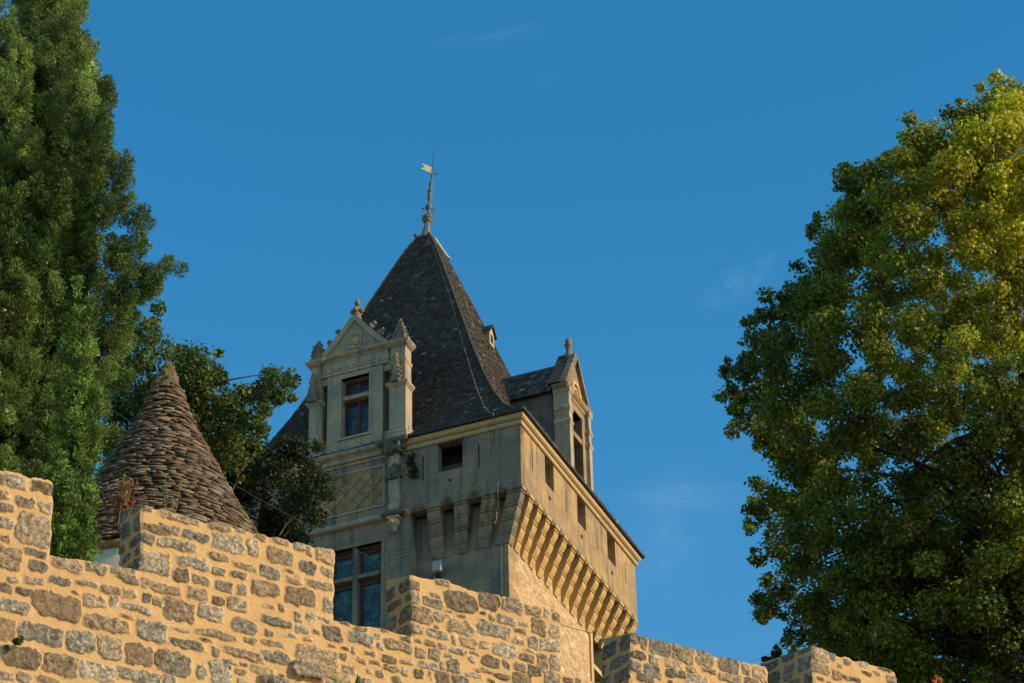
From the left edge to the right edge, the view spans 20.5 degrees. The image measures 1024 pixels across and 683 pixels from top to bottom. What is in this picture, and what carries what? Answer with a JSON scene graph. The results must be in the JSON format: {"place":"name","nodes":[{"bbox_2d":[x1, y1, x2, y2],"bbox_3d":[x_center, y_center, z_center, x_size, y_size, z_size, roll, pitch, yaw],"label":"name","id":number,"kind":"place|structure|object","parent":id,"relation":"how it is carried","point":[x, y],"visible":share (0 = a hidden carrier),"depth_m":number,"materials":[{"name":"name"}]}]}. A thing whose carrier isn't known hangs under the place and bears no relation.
{"place":"outdoors","nodes":[
{"label":"outdoors","id":0,"kind":"place"},
{"bbox_2d":[0,0,1023,680],"label":"sky","id":1,"kind":"structure","parent":0,"point":[623,180],"materials":[{"name":"blue"}]},
{"bbox_2d":[560,624,608,636],"bbox_3d":[0.920,3.220,31.300,1.114,0.096,0.007,21,-39,-30],"label":"wire","id":2,"kind":"object","parent":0,"point":[584,631],"visible":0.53,"depth_m":31.21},
{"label":"hill","id":3,"kind":"structure","parent":0,"visible":0},
{"bbox_2d":[38,274,111,561],"bbox_3d":[-4.771,2.118,30.105,0.882,6.790,0.788,-1,-33,0],"label":"italian cypress","id":4,"kind":"object","parent":3,"relation":"on","point":[72,519],"visible":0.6,"depth_m":30.67,"materials":[{"name":"green plant"}]},
{"bbox_2d":[0,0,189,479],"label":"italian cypress","id":5,"kind":"object","parent":3,"relation":"on","point":[57,126],"visible":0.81,"depth_m":39.81,"materials":[{"name":"green plant"}]},
{"bbox_2d":[106,406,407,575],"bbox_3d":[-3.200,1.560,32.525,0.008,6.309,7.902,19,-38,-28],"label":"wire","id":6,"kind":"object","parent":5,"relation":"hanging from","point":[262,500],"visible":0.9,"depth_m":31.51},
{"bbox_2d":[83,361,257,565],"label":"round turret","id":7,"kind":"object","parent":3,"relation":"on","point":[147,460],"visible":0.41,"depth_m":43.87,"materials":[{"name":"stone"}]},
{"bbox_2d":[232,452,255,489],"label":"twig","id":8,"kind":"object","parent":7,"relation":"on","point":[234,469],"visible":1,"depth_m":44.02,"materials":[{"name":"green plant"}]},
{"bbox_2d":[95,300,301,474],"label":"oak tree","id":9,"kind":"object","parent":3,"relation":"on","point":[197,373],"visible":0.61,"depth_m":56.44,"materials":[{"name":"green plant"}]},
{"bbox_2d":[212,428,338,546],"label":"holm oak","id":10,"kind":"object","parent":3,"relation":"on","point":[261,473],"visible":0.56,"depth_m":59.06,"materials":[{"name":"green plant"}]},
{"bbox_2d":[242,152,645,682],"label":"castle tower","id":11,"kind":"structure","parent":3,"relation":"on","point":[499,497],"depth_m":77.51,"materials":[{"name":"stone"}]},
{"bbox_2d":[333,539,383,628],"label":"mullioned window","id":12,"kind":"structure","parent":11,"relation":"in","point":[358,579],"depth_m":75.19,"materials":[{"name":"glass"}]},
{"bbox_2d":[404,451,420,478],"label":"ivy tuft","id":13,"kind":"object","parent":11,"relation":"attached to","point":[414,469],"visible":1,"depth_m":76.17,"materials":[{"name":"green plant"}]},
{"bbox_2d":[432,560,441,578],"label":"floodlight","id":14,"kind":"object","parent":11,"relation":"attached to","point":[437,567],"visible":0.86,"depth_m":74.48,"materials":[{"name":"metal"}]},
{"bbox_2d":[589,626,602,682],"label":"side window","id":15,"kind":"structure","parent":11,"relation":"in","point":[596,662],"depth_m":78.90,"materials":[{"name":"stone"}]},
{"bbox_2d":[761,644,782,661],"bbox_3d":[3.085,3.731,33.532,0.274,0.264,0.151,-8,-34,11],"label":"sapling","id":16,"kind":"object","parent":3,"relation":"on","point":[777,652],"visible":0.8,"depth_m":33.51,"materials":[{"name":"green plant"}]},
{"bbox_2d":[711,67,1023,682],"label":"linden tree","id":17,"kind":"object","parent":3,"relation":"on","point":[913,554],"visible":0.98,"depth_m":53.52,"materials":[{"name":"green plant"}]},
{"bbox_2d":[932,674,941,682],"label":"autumn shoot","id":18,"kind":"object","parent":3,"relation":"on","point":[939,679],"visible":1,"depth_m":38.02,"materials":[{"name":"orange plant"}]},
{"label":"ground","id":19,"kind":"structure","parent":0,"visible":0},
{"bbox_2d":[0,471,896,682],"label":"crenellated wall","id":20,"kind":"structure","parent":19,"relation":"on","point":[174,598],"depth_m":26.22,"materials":[{"name":"stone"}]},
{"bbox_2d":[12,635,23,645],"bbox_3d":[-4.304,2.596,24.616,0.111,0.115,0.146,-1,-33,0],"label":"wall plant","id":21,"kind":"object","parent":20,"relation":"attached to","point":[19,639],"depth_m":24.60,"materials":[{"name":"green plant"}]},
{"bbox_2d":[118,471,126,524],"bbox_3d":[-3.652,1.469,26.501,0.052,0.427,0.295,6,-34,-11],"label":"wall weed","id":22,"kind":"object","parent":20,"relation":"on","point":[124,475],"depth_m":26.53,"materials":[{"name":"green plant"}]},
{"bbox_2d":[102,476,145,532],"bbox_3d":[-3.651,1.545,26.602,0.430,0.488,0.373,-1,-33,0],"label":"dried weed","id":23,"kind":"object","parent":20,"relation":"on","point":[126,503],"visible":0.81,"depth_m":26.58,"materials":[{"name":"brown plant"}]},
{"bbox_2d":[162,480,169,509],"bbox_3d":[-3.223,1.440,26.311,0.073,0.274,0.229,-1,-33,0],"label":"wall weed","id":24,"kind":"object","parent":20,"relation":"on","point":[164,499],"depth_m":26.34,"materials":[{"name":"green plant"}]},
{"bbox_2d":[171,478,181,512],"bbox_3d":[-3.129,1.448,26.335,0.082,0.312,0.215,9,-35,-15],"label":"wall weed","id":25,"kind":"object","parent":20,"relation":"on","point":[178,496],"depth_m":26.34,"materials":[{"name":"green plant"}]},
{"bbox_2d":[327,673,360,682],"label":"wall shrub","id":26,"kind":"object","parent":20,"relation":"attached to","point":[358,678],"visible":1,"depth_m":25.79,"materials":[{"name":"green plant"}]}
]}

